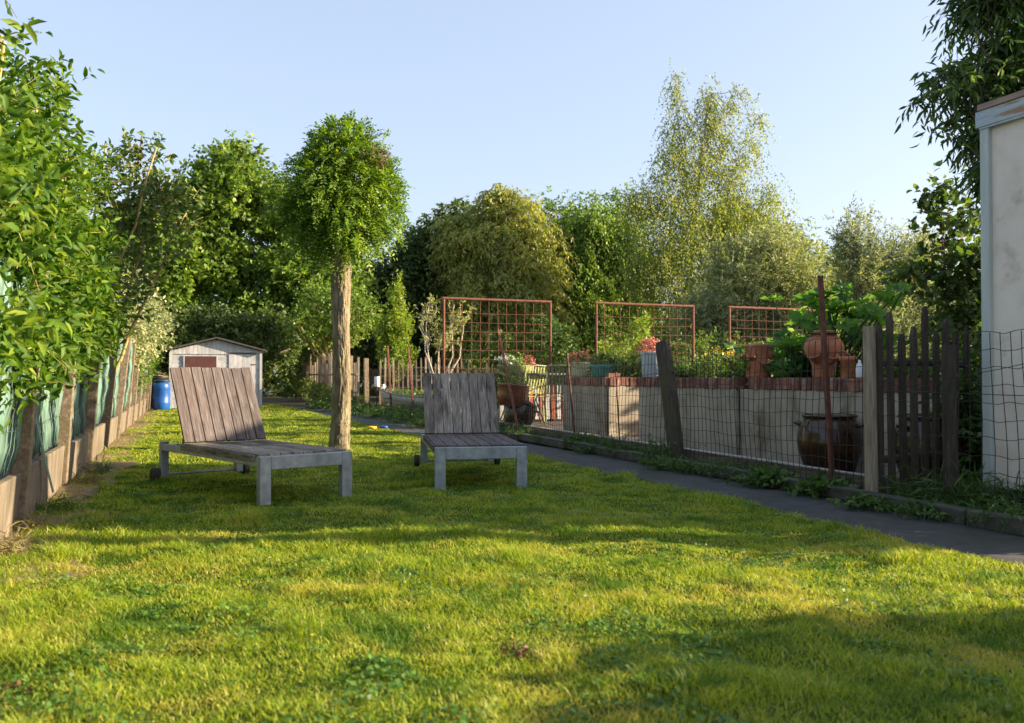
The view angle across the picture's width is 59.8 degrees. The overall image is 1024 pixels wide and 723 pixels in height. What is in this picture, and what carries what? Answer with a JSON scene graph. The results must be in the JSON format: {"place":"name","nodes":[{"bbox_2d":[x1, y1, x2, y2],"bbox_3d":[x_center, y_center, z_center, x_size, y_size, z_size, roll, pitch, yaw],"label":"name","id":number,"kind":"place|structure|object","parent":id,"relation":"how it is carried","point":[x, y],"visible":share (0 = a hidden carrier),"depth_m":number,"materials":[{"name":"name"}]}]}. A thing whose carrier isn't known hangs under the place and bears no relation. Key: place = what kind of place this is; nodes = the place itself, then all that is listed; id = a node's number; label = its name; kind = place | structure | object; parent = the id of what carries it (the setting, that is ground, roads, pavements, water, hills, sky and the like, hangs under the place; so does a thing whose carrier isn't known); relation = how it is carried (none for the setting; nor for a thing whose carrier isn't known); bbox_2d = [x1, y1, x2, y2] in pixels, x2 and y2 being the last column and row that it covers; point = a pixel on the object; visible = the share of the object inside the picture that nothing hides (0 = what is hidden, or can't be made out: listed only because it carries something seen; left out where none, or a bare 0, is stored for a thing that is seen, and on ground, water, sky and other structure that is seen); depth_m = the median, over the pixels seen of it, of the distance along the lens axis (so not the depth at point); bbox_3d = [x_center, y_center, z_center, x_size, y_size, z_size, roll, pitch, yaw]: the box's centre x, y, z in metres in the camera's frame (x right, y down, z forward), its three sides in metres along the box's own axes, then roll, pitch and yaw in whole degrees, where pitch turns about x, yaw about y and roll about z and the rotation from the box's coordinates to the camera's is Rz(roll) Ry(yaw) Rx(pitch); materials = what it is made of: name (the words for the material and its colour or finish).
{"place":"outdoors","nodes":[
{"label":"outdoors","id":0,"kind":"place"},
{"bbox_2d":[0,407,166,624],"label":"bare strip","id":1,"kind":"object","parent":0,"point":[126,464],"visible":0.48,"depth_m":7.09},
{"bbox_2d":[0,524,40,556],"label":"grass tuft","id":2,"kind":"object","parent":1,"relation":"on","point":[18,547],"visible":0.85,"depth_m":4.77,"materials":[{"name":"beige plant"}]},
{"bbox_2d":[9,503,72,532],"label":"grass tuft","id":3,"kind":"object","parent":1,"relation":"on","point":[27,523],"visible":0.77,"depth_m":5.45,"materials":[{"name":"plant"}]},
{"bbox_2d":[34,489,87,513],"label":"grass tuft","id":4,"kind":"object","parent":1,"relation":"on","point":[66,503],"visible":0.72,"depth_m":6.26,"materials":[{"name":"green plant"}]},
{"bbox_2d":[68,465,108,484],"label":"grass tuft","id":5,"kind":"object","parent":1,"relation":"on","point":[93,479],"visible":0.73,"depth_m":7.75,"materials":[{"name":"green plant"}]},
{"bbox_2d":[78,451,116,474],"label":"grass tuft","id":6,"kind":"object","parent":1,"relation":"on","point":[101,469],"visible":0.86,"depth_m":8.70,"materials":[{"name":"green plant"}]},
{"bbox_2d":[123,322,159,397],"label":"climbing plant","id":7,"kind":"object","parent":1,"relation":"on","point":[152,365],"visible":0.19,"depth_m":20.94,"materials":[{"name":"green plant"}]},
{"bbox_2d":[75,125,215,426],"bbox_3d":[-4.835,-0.984,11.699,1.844,4.068,1.657,0,-1,-20],"label":"stemmy shrub","id":8,"kind":"object","parent":1,"relation":"on","point":[146,186],"visible":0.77,"depth_m":11.66,"materials":[{"name":"green plant"}]},
{"bbox_2d":[152,379,170,409],"bbox_3d":[-9.917,0.932,25.216,0.480,0.870,0.480,0,-1,-20],"label":"rain barrel","id":9,"kind":"object","parent":1,"relation":"on","point":[161,395],"visible":0.94,"depth_m":25.02,"materials":[{"name":"blue plastic"}]},
{"bbox_2d":[0,380,961,488],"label":"ground","id":10,"kind":"structure","parent":0,"point":[266,399],"depth_m":33.65,"materials":[{"name":"soil"}]},
{"bbox_2d":[5,0,36,45],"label":"fruit tree","id":11,"kind":"object","parent":10,"relation":"on","point":[30,31],"visible":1,"depth_m":4.70,"materials":[{"name":"green plant"}]},
{"bbox_2d":[0,17,139,474],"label":"tall shrub","id":12,"kind":"object","parent":10,"relation":"on","point":[43,232],"visible":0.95,"depth_m":5.64,"materials":[{"name":"green plant"}]},
{"bbox_2d":[0,259,153,542],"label":"privacy fence","id":13,"kind":"object","parent":10,"relation":"on","point":[26,482],"visible":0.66,"depth_m":7.41,"materials":[{"name":"fabric"}]},
{"bbox_2d":[101,256,180,422],"bbox_3d":[-6.932,-0.255,16.059,1.803,2.946,4.972,0,-1,-20],"label":"variegated shrub","id":14,"kind":"object","parent":10,"relation":"on","point":[143,329],"visible":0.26,"depth_m":15.92,"materials":[{"name":"green plant"}]},
{"bbox_2d":[133,298,305,385],"bbox_3d":[-10.949,-0.404,31.199,7.645,3.762,3.891,1,-1,-45],"label":"hedge tree","id":15,"kind":"object","parent":10,"relation":"on","point":[242,329],"visible":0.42,"depth_m":31.67,"materials":[{"name":"green plant"}]},
{"bbox_2d":[97,127,382,363],"bbox_3d":[-10.623,-3.894,34.651,11.044,10.847,6.012,0,-1,-20],"label":"oak tree","id":16,"kind":"object","parent":10,"relation":"on","point":[229,264],"visible":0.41,"depth_m":34.08,"materials":[{"name":"green plant"}]},
{"bbox_2d":[274,355,368,405],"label":"ivy hedge","id":17,"kind":"object","parent":10,"relation":"on","point":[324,393],"visible":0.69,"depth_m":34.67,"materials":[{"name":"green plant"}]},
{"bbox_2d":[299,352,359,403],"bbox_3d":[-6.564,0.570,30.889,0.129,1.782,13.467,0,-1,-20],"label":"paling fence","id":18,"kind":"object","parent":10,"relation":"on","point":[320,369],"visible":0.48,"depth_m":30.26,"materials":[{"name":"brown wood"}]},
{"bbox_2d":[280,271,390,363],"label":"tree","id":19,"kind":"object","parent":10,"relation":"on","point":[356,322],"visible":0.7,"depth_m":31.03,"materials":[{"name":"green plant"}]},
{"bbox_2d":[291,195,486,392],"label":"dark tree","id":20,"kind":"object","parent":10,"relation":"on","point":[412,263],"visible":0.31,"depth_m":40.11,"materials":[{"name":"green plant"}]},
{"bbox_2d":[370,269,419,386],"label":"young tree","id":21,"kind":"object","parent":10,"relation":"on","point":[398,315],"visible":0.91,"depth_m":27.93,"materials":[{"name":"green plant"}]},
{"bbox_2d":[378,357,489,403],"bbox_3d":[-2.217,0.628,27.290,3.750,1.546,0.069,0,-1,-16],"label":"paling fence","id":22,"kind":"object","parent":10,"relation":"on","point":[402,375],"visible":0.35,"depth_m":26.99,"materials":[{"name":"brown wood"}]},
{"bbox_2d":[413,293,476,379],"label":"bare fruit tree","id":23,"kind":"object","parent":10,"relation":"on","point":[456,320],"visible":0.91,"depth_m":24.00,"materials":[{"name":"beige plant"}]},
{"bbox_2d":[419,182,598,395],"bbox_3d":[0.129,-3.142,39.496,8.406,9.640,6.095,0,-1,-20],"label":"willow tree","id":24,"kind":"object","parent":10,"relation":"on","point":[507,255],"visible":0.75,"depth_m":38.54,"materials":[{"name":"green plant"}]},
{"bbox_2d":[424,181,666,328],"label":"broad tree","id":25,"kind":"object","parent":10,"relation":"on","point":[565,212],"visible":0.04,"depth_m":47.01,"materials":[{"name":"green plant"}]},
{"bbox_2d":[119,272,972,396],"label":"woods","id":26,"kind":"object","parent":10,"relation":"on","point":[266,387],"visible":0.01,"depth_m":47.25,"materials":[{"name":"green plant"}]},
{"bbox_2d":[553,193,662,363],"bbox_3d":[4.307,-2.989,40.673,6.535,9.352,4.685,0,-1,-20],"label":"tree","id":27,"kind":"object","parent":10,"relation":"on","point":[591,229],"visible":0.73,"depth_m":39.91,"materials":[{"name":"green plant"}]},
{"bbox_2d":[593,58,803,363],"bbox_3d":[8.216,-5.583,37.304,9.206,14.307,4.263,0,-1,-20],"label":"birch tree","id":28,"kind":"object","parent":10,"relation":"on","point":[666,268],"visible":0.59,"depth_m":37.00,"materials":[{"name":"green plant"}]},
{"bbox_2d":[663,210,844,363],"bbox_3d":[8.377,-1.960,31.106,7.247,6.848,3.843,0,-1,-20],"label":"grey willow","id":29,"kind":"object","parent":10,"relation":"on","point":[752,275],"visible":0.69,"depth_m":30.45,"materials":[{"name":"green plant"}]},
{"bbox_2d":[709,184,931,357],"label":"broad tree","id":30,"kind":"object","parent":10,"relation":"on","point":[822,249],"visible":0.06,"depth_m":41.68,"materials":[{"name":"green plant"}]},
{"bbox_2d":[818,191,980,358],"bbox_3d":[14.215,-2.077,29.950,8.928,7.063,3.408,0,-1,-20],"label":"grey willow","id":31,"kind":"object","parent":10,"relation":"on","point":[906,318],"visible":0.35,"depth_m":29.00,"materials":[{"name":"green plant"}]},
{"bbox_2d":[876,160,981,395],"bbox_3d":[7.660,-1.048,15.003,2.690,4.629,2.290,-1,-1,36],"label":"hazel shrub","id":32,"kind":"object","parent":10,"relation":"on","point":[955,283],"visible":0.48,"depth_m":14.86,"materials":[{"name":"green plant"}]},
{"bbox_2d":[0,0,1009,379],"label":"sky","id":33,"kind":"structure","parent":0,"point":[472,96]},
{"bbox_2d":[0,404,1023,722],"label":"lawn","id":34,"kind":"structure","parent":0,"point":[388,446],"depth_m":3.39,"materials":[{"name":"plant"}]},
{"bbox_2d":[164,337,267,408],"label":"garden shed","id":35,"kind":"structure","parent":34,"relation":"on","point":[216,352],"depth_m":26.41,"materials":[{"name":"white paint"}]},
{"bbox_2d":[229,354,255,387],"bbox_3d":[-8.065,0.560,26.629,0.772,1.580,0.037,0,-1,-20],"label":"door","id":36,"kind":"structure","parent":35,"relation":"in","point":[235,360],"depth_m":26.64,"materials":[{"name":"white paint"}]},
{"bbox_2d":[149,367,351,505],"bbox_3d":[-2.257,0.562,7.611,0.916,1.039,2.122,1,-1,-41],"label":"sun lounger","id":37,"kind":"object","parent":34,"relation":"on","point":[216,404],"visible":0.99,"depth_m":7.90,"materials":[{"name":"wood"}]},
{"bbox_2d":[259,109,414,449],"bbox_3d":[-2.238,-1.038,11.589,2.047,4.419,2.014,0,-1,-20],"label":"ball tree","id":38,"kind":"object","parent":34,"relation":"on","point":[341,209],"visible":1,"depth_m":11.39,"materials":[{"name":"green plant"}]},
{"bbox_2d":[414,373,526,489],"bbox_3d":[-0.425,0.601,8.529,0.916,0.990,2.122,0,-1,-9],"label":"sun lounger","id":39,"kind":"object","parent":34,"relation":"on","point":[471,443],"visible":0.97,"depth_m":9.03,"materials":[{"name":"wood"}]},
{"bbox_2d":[0,471,1023,722],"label":"clover","id":40,"kind":"object","parent":34,"relation":"on","point":[408,673],"visible":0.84,"depth_m":3.34,"materials":[{"name":"green plant"}]},
{"bbox_2d":[492,638,546,659],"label":"dead leaves","id":41,"kind":"object","parent":34,"relation":"on","point":[519,650],"visible":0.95,"depth_m":3.04,"materials":[{"name":"brown plant"}]},
{"bbox_2d":[286,405,1023,564],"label":"path","id":42,"kind":"structure","parent":0,"point":[973,540],"depth_m":6.52,"materials":[{"name":"concrete"}]},
{"bbox_2d":[300,397,330,408],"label":"weed","id":43,"kind":"object","parent":42,"relation":"on","point":[320,403],"visible":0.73,"depth_m":26.41,"materials":[{"name":"green plant"}]},
{"bbox_2d":[351,405,399,418],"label":"weed","id":44,"kind":"object","parent":42,"relation":"on","point":[373,412],"visible":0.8,"depth_m":20.48,"materials":[{"name":"green plant"}]},
{"bbox_2d":[377,407,421,422],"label":"weed","id":45,"kind":"object","parent":42,"relation":"on","point":[397,417],"visible":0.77,"depth_m":18.65,"materials":[{"name":"green plant"}]},
{"bbox_2d":[636,453,693,471],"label":"weed","id":46,"kind":"object","parent":42,"relation":"on","point":[663,463],"visible":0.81,"depth_m":9.14,"materials":[{"name":"green plant"}]},
{"bbox_2d":[666,455,708,474],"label":"weed","id":47,"kind":"object","parent":42,"relation":"on","point":[687,468],"visible":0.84,"depth_m":8.81,"materials":[{"name":"green plant"}]},
{"bbox_2d":[395,412,1023,536],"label":"path kerb","id":48,"kind":"structure","parent":42,"relation":"on","point":[1016,525],"depth_m":6.78,"materials":[{"name":"concrete"}]},
{"bbox_2d":[726,462,800,487],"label":"weed","id":49,"kind":"object","parent":48,"relation":"on","point":[762,477],"visible":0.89,"depth_m":7.67,"materials":[{"name":"green plant"}]},
{"bbox_2d":[782,468,860,498],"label":"weed","id":50,"kind":"object","parent":48,"relation":"on","point":[813,488],"visible":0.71,"depth_m":7.13,"materials":[{"name":"green plant"}]},
{"bbox_2d":[826,492,895,512],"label":"weed","id":51,"kind":"object","parent":42,"relation":"on","point":[860,500],"visible":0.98,"depth_m":6.39,"materials":[{"name":"green plant"}]},
{"bbox_2d":[887,496,956,522],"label":"weed","id":52,"kind":"object","parent":42,"relation":"on","point":[907,508],"visible":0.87,"depth_m":6.00,"materials":[{"name":"green plant"}]},
{"bbox_2d":[423,411,1021,521],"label":"terrace","id":53,"kind":"structure","parent":0,"point":[556,423],"depth_m":16.45,"materials":[{"name":"stone"}]},
{"bbox_2d":[380,387,478,411],"bbox_3d":[-2.411,0.980,22.976,1.319,0.649,5.642,0,-1,-26],"label":"boat planter","id":54,"kind":"object","parent":53,"relation":"on","point":[408,401],"visible":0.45,"depth_m":22.50,"materials":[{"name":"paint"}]},
{"bbox_2d":[458,329,519,416],"bbox_3d":[-0.531,0.274,19.413,1.581,1.997,1.320,0,-1,-20],"label":"garden bush","id":55,"kind":"object","parent":53,"relation":"on","point":[482,363],"visible":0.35,"depth_m":19.34,"materials":[{"name":"green plant"}]},
{"bbox_2d":[442,297,551,420],"bbox_3d":[-0.288,-0.003,18.538,2.406,2.618,0.053,0,-1,-20],"label":"trellis frame","id":56,"kind":"object","parent":53,"relation":"on","point":[506,323],"visible":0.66,"depth_m":18.52,"materials":[{"name":"red metal"}]},
{"bbox_2d":[504,401,539,425],"bbox_3d":[0.133,0.908,15.213,0.625,0.512,0.536,24,3,9],"label":"stoneware jar","id":57,"kind":"object","parent":53,"relation":"on","point":[524,415],"visible":0.48,"depth_m":15.00,"materials":[{"name":"brown ceramic"}]},
{"bbox_2d":[495,370,529,406],"bbox_3d":[0.001,0.446,15.121,0.651,0.628,0.560,7,-3,-20],"label":"glazed planter","id":58,"kind":"object","parent":57,"relation":"on","point":[503,396],"visible":0.75,"depth_m":14.93,"materials":[{"name":"red ceramic"}]},
{"bbox_2d":[485,373,565,425],"bbox_3d":[0.193,0.735,17.317,1.700,1.017,1.700,0,-1,-20],"label":"garden table","id":59,"kind":"object","parent":53,"relation":"on","point":[499,374],"visible":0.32,"depth_m":17.00,"materials":[{"name":"metal"}]},
{"bbox_2d":[494,353,536,378],"bbox_3d":[0.078,0.090,17.172,0.758,0.515,0.737,0,-1,19],"label":"planter bowl","id":60,"kind":"object","parent":59,"relation":"on","point":[511,361],"visible":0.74,"depth_m":17.03,"materials":[{"name":"green plant"}]},
{"bbox_2d":[467,362,590,421],"bbox_3d":[0.384,0.611,18.628,2.865,1.295,0.056,0,-1,-23],"label":"paling fence","id":61,"kind":"object","parent":53,"relation":"on","point":[486,367],"visible":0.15,"depth_m":18.33,"materials":[{"name":"brown wood"}]},
{"bbox_2d":[499,385,562,419],"bbox_3d":[0.680,0.833,18.311,2.000,0.700,0.058,0,-1,-20],"label":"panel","id":62,"kind":"object","parent":53,"relation":"on","point":[547,407],"visible":0.16,"depth_m":18.32,"materials":[{"name":"white paint"}]},
{"bbox_2d":[524,365,545,420],"bbox_3d":[0.288,0.595,16.794,0.561,1.067,0.577,1,-1,-38],"label":"garden chair","id":63,"kind":"object","parent":53,"relation":"on","point":[539,385],"visible":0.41,"depth_m":16.67,"materials":[{"name":"yellow paint"}]},
{"bbox_2d":[542,365,570,421],"bbox_3d":[0.860,0.595,16.790,0.561,1.067,0.577,0,-1,-6],"label":"garden chair","id":64,"kind":"object","parent":53,"relation":"on","point":[547,384],"visible":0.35,"depth_m":16.57,"materials":[{"name":"green paint"}]},
{"bbox_2d":[527,312,589,409],"bbox_3d":[1.027,0.093,19.930,1.563,2.423,1.580,0,-1,-20],"label":"garden bush","id":65,"kind":"object","parent":53,"relation":"on","point":[556,333],"visible":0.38,"depth_m":19.66,"materials":[{"name":"green plant"}]},
{"bbox_2d":[560,425,600,444],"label":"weed","id":66,"kind":"object","parent":53,"relation":"on","point":[575,437],"visible":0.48,"depth_m":11.74,"materials":[{"name":"green plant"}]},
{"bbox_2d":[594,433,644,457],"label":"weed","id":67,"kind":"object","parent":53,"relation":"on","point":[613,447],"visible":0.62,"depth_m":10.53,"materials":[{"name":"green plant"}]},
{"bbox_2d":[583,337,674,365],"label":"garden bush","id":68,"kind":"object","parent":53,"relation":"on","point":[601,345],"visible":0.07,"depth_m":20.70,"materials":[{"name":"green plant"}]},
{"bbox_2d":[604,311,655,371],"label":"garden bush","id":69,"kind":"object","parent":53,"relation":"on","point":[634,325],"visible":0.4,"depth_m":18.85,"materials":[{"name":"green plant"}]},
{"bbox_2d":[595,302,694,362],"bbox_3d":[2.965,0.017,19.731,2.476,2.618,0.053,0,-1,-20],"label":"trellis frame","id":70,"kind":"object","parent":53,"relation":"on","point":[629,317],"visible":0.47,"depth_m":19.72,"materials":[{"name":"red metal"}]},
{"bbox_2d":[624,433,705,463],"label":"weed","id":71,"kind":"object","parent":53,"relation":"on","point":[651,451],"visible":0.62,"depth_m":9.70,"materials":[{"name":"green plant"}]},
{"bbox_2d":[489,420,886,491],"bbox_3d":[0.671,1.082,13.012,0.078,0.166,12.990,0,-1,-20],"label":"edging board","id":72,"kind":"object","parent":53,"relation":"on","point":[785,464],"visible":0.34,"depth_m":8.78,"materials":[{"name":"wood"}]},
{"bbox_2d":[363,275,1023,512],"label":"wire fence","id":73,"kind":"object","parent":53,"relation":"on","point":[672,427],"visible":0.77,"depth_m":7.40,"materials":[{"name":"metal"}]},
{"bbox_2d":[670,324,763,377],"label":"garden bush","id":74,"kind":"object","parent":53,"relation":"on","point":[702,345],"visible":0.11,"depth_m":21.51,"materials":[{"name":"green plant"}]},
{"bbox_2d":[691,456,761,478],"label":"weed","id":75,"kind":"object","parent":53,"relation":"on","point":[723,464],"visible":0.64,"depth_m":8.44,"materials":[{"name":"green plant"}]},
{"bbox_2d":[716,457,772,481],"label":"weed","id":76,"kind":"object","parent":53,"relation":"on","point":[747,468],"visible":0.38,"depth_m":8.13,"materials":[{"name":"green plant"}]},
{"bbox_2d":[728,306,815,369],"bbox_3d":[6.143,0.036,20.897,2.486,2.618,0.053,0,-1,-20],"label":"trellis frame","id":77,"kind":"object","parent":53,"relation":"on","point":[744,308],"visible":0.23,"depth_m":20.64,"materials":[{"name":"red metal"}]},
{"bbox_2d":[563,373,981,482],"bbox_3d":[2.918,0.645,11.710,1.374,0.998,8.203,0,-1,-20],"label":"raised planter","id":78,"kind":"object","parent":53,"relation":"on","point":[854,403],"visible":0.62,"depth_m":10.69,"materials":[{"name":"concrete"}]},
{"bbox_2d":[565,348,596,376],"bbox_3d":[1.177,0.017,15.123,0.541,0.496,0.523,0,-1,27],"label":"flower pot","id":79,"kind":"object","parent":78,"relation":"on","point":[583,358],"visible":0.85,"depth_m":15.01,"materials":[{"name":"beige ceramic"}]},
{"bbox_2d":[587,351,618,376],"bbox_3d":[1.505,0.035,14.631,0.543,0.443,0.549,0,-1,-20],"label":"planting bowl","id":80,"kind":"object","parent":78,"relation":"on","point":[602,362],"visible":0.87,"depth_m":14.51,"materials":[{"name":"teal ceramic"}]},
{"bbox_2d":[588,349,642,385],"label":"garden bush","id":81,"kind":"object","parent":78,"relation":"on","point":[628,364],"visible":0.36,"depth_m":14.45,"materials":[{"name":"green plant"}]},
{"bbox_2d":[632,337,659,376],"bbox_3d":[1.999,-0.069,12.721,0.496,0.589,0.452,0,-1,-20],"label":"flower bucket","id":82,"kind":"object","parent":78,"relation":"on","point":[652,342],"visible":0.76,"depth_m":12.60,"materials":[{"name":"grey metal"}]},
{"bbox_2d":[673,356,714,377],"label":"garden bush","id":83,"kind":"object","parent":78,"relation":"on","point":[681,368],"visible":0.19,"depth_m":12.32,"materials":[{"name":"green plant"}]},
{"bbox_2d":[673,342,738,381],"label":"yellow flower clump","id":84,"kind":"object","parent":78,"relation":"on","point":[721,367],"visible":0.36,"depth_m":11.90,"materials":[{"name":"green plant"}]},
{"bbox_2d":[714,343,789,391],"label":"garden bush","id":85,"kind":"object","parent":78,"relation":"on","point":[732,368],"visible":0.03,"depth_m":11.42,"materials":[{"name":"green plant"}]},
{"bbox_2d":[741,344,775,377],"bbox_3d":[2.892,-0.007,10.458,0.367,0.390,0.364,0,-1,-20],"label":"strawberry pot","id":86,"kind":"object","parent":78,"relation":"on","point":[753,353],"visible":0.9,"depth_m":10.36,"materials":[{"name":"ceramic"}]},
{"bbox_2d":[723,280,920,377],"bbox_3d":[3.525,-0.234,10.192,1.490,1.384,2.555,0,-1,-20],"label":"pumpkin plant","id":87,"kind":"object","parent":78,"relation":"on","point":[809,321],"visible":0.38,"depth_m":10.04,"materials":[{"name":"green plant"}]},
{"bbox_2d":[803,330,850,377],"bbox_3d":[3.316,-0.079,9.430,0.485,0.500,0.460,0,-1,-20],"label":"strawberry pot","id":88,"kind":"object","parent":78,"relation":"on","point":[831,336],"visible":0.77,"depth_m":9.33,"materials":[{"name":"ceramic"}]},
{"bbox_2d":[839,356,856,377],"bbox_3d":[3.438,0.056,9.123,0.170,0.220,0.170,0,-1,-20],"label":"flower pot","id":89,"kind":"object","parent":78,"relation":"on","point":[844,369],"visible":0.89,"depth_m":9.06,"materials":[{"name":"ceramic"}]},
{"bbox_2d":[798,342,940,378],"bbox_3d":[3.931,0.227,9.620,1.142,0.927,2.254,0,-1,-20],"label":"garden bush","id":90,"kind":"object","parent":78,"relation":"on","point":[896,369],"visible":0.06,"depth_m":8.99,"materials":[{"name":"green plant"}]},
{"bbox_2d":[793,413,863,471],"bbox_3d":[3.032,0.793,8.504,0.602,0.576,0.602,0,-1,-11],"label":"stoneware jar","id":91,"kind":"object","parent":53,"relation":"on","point":[845,439],"visible":0.62,"depth_m":8.28,"materials":[{"name":"brown ceramic"}]},
{"bbox_2d":[852,463,970,501],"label":"grass tuft","id":92,"kind":"object","parent":53,"relation":"on","point":[898,490],"visible":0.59,"depth_m":6.64,"materials":[{"name":"green plant"}]},
{"bbox_2d":[875,306,968,494],"bbox_3d":[3.313,0.312,7.204,1.343,1.514,0.083,1,-1,-35],"label":"picket fence","id":93,"kind":"object","parent":53,"relation":"on","point":[902,457],"visible":0.69,"depth_m":7.07,"materials":[{"name":"brown wood"}]},
{"bbox_2d":[895,413,972,486],"bbox_3d":[3.620,0.763,7.686,0.635,0.608,0.635,0,-1,26],"label":"stoneware jar","id":94,"kind":"object","parent":53,"relation":"on","point":[961,444],"visible":0.16,"depth_m":7.46,"materials":[{"name":"brown ceramic"}]},
{"bbox_2d":[909,286,981,483],"bbox_3d":[4.562,0.137,7.893,2.554,2.083,1.344,1,-1,-40],"label":"garden bush","id":95,"kind":"object","parent":53,"relation":"on","point":[975,427],"visible":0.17,"depth_m":7.44,"materials":[{"name":"green plant"}]},
{"bbox_2d":[894,0,1023,253],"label":"peach tree","id":96,"kind":"object","parent":53,"relation":"on","point":[998,59],"visible":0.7,"depth_m":9.39,"materials":[{"name":"green plant"}]},
{"bbox_2d":[904,461,1023,511],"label":"grass tuft","id":97,"kind":"object","parent":53,"relation":"on","point":[962,493],"visible":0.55,"depth_m":6.31,"materials":[{"name":"green plant"}]},
{"bbox_2d":[916,461,1013,506],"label":"grass tuft","id":98,"kind":"object","parent":53,"relation":"on","point":[972,479],"visible":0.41,"depth_m":6.39,"materials":[{"name":"green plant"}]},
{"bbox_2d":[955,493,1023,533],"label":"weed","id":99,"kind":"object","parent":53,"relation":"on","point":[1015,510],"visible":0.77,"depth_m":5.64,"materials":[{"name":"green plant"}]},
{"bbox_2d":[975,90,1023,505],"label":"outhouse","id":100,"kind":"structure","parent":53,"relation":"on","point":[999,123],"depth_m":6.45,"materials":[{"name":"white paint"}]},
{"bbox_2d":[983,471,1023,512],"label":"grass tuft","id":101,"kind":"object","parent":53,"relation":"on","point":[1021,501],"visible":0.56,"depth_m":6.23,"materials":[{"name":"green plant"}]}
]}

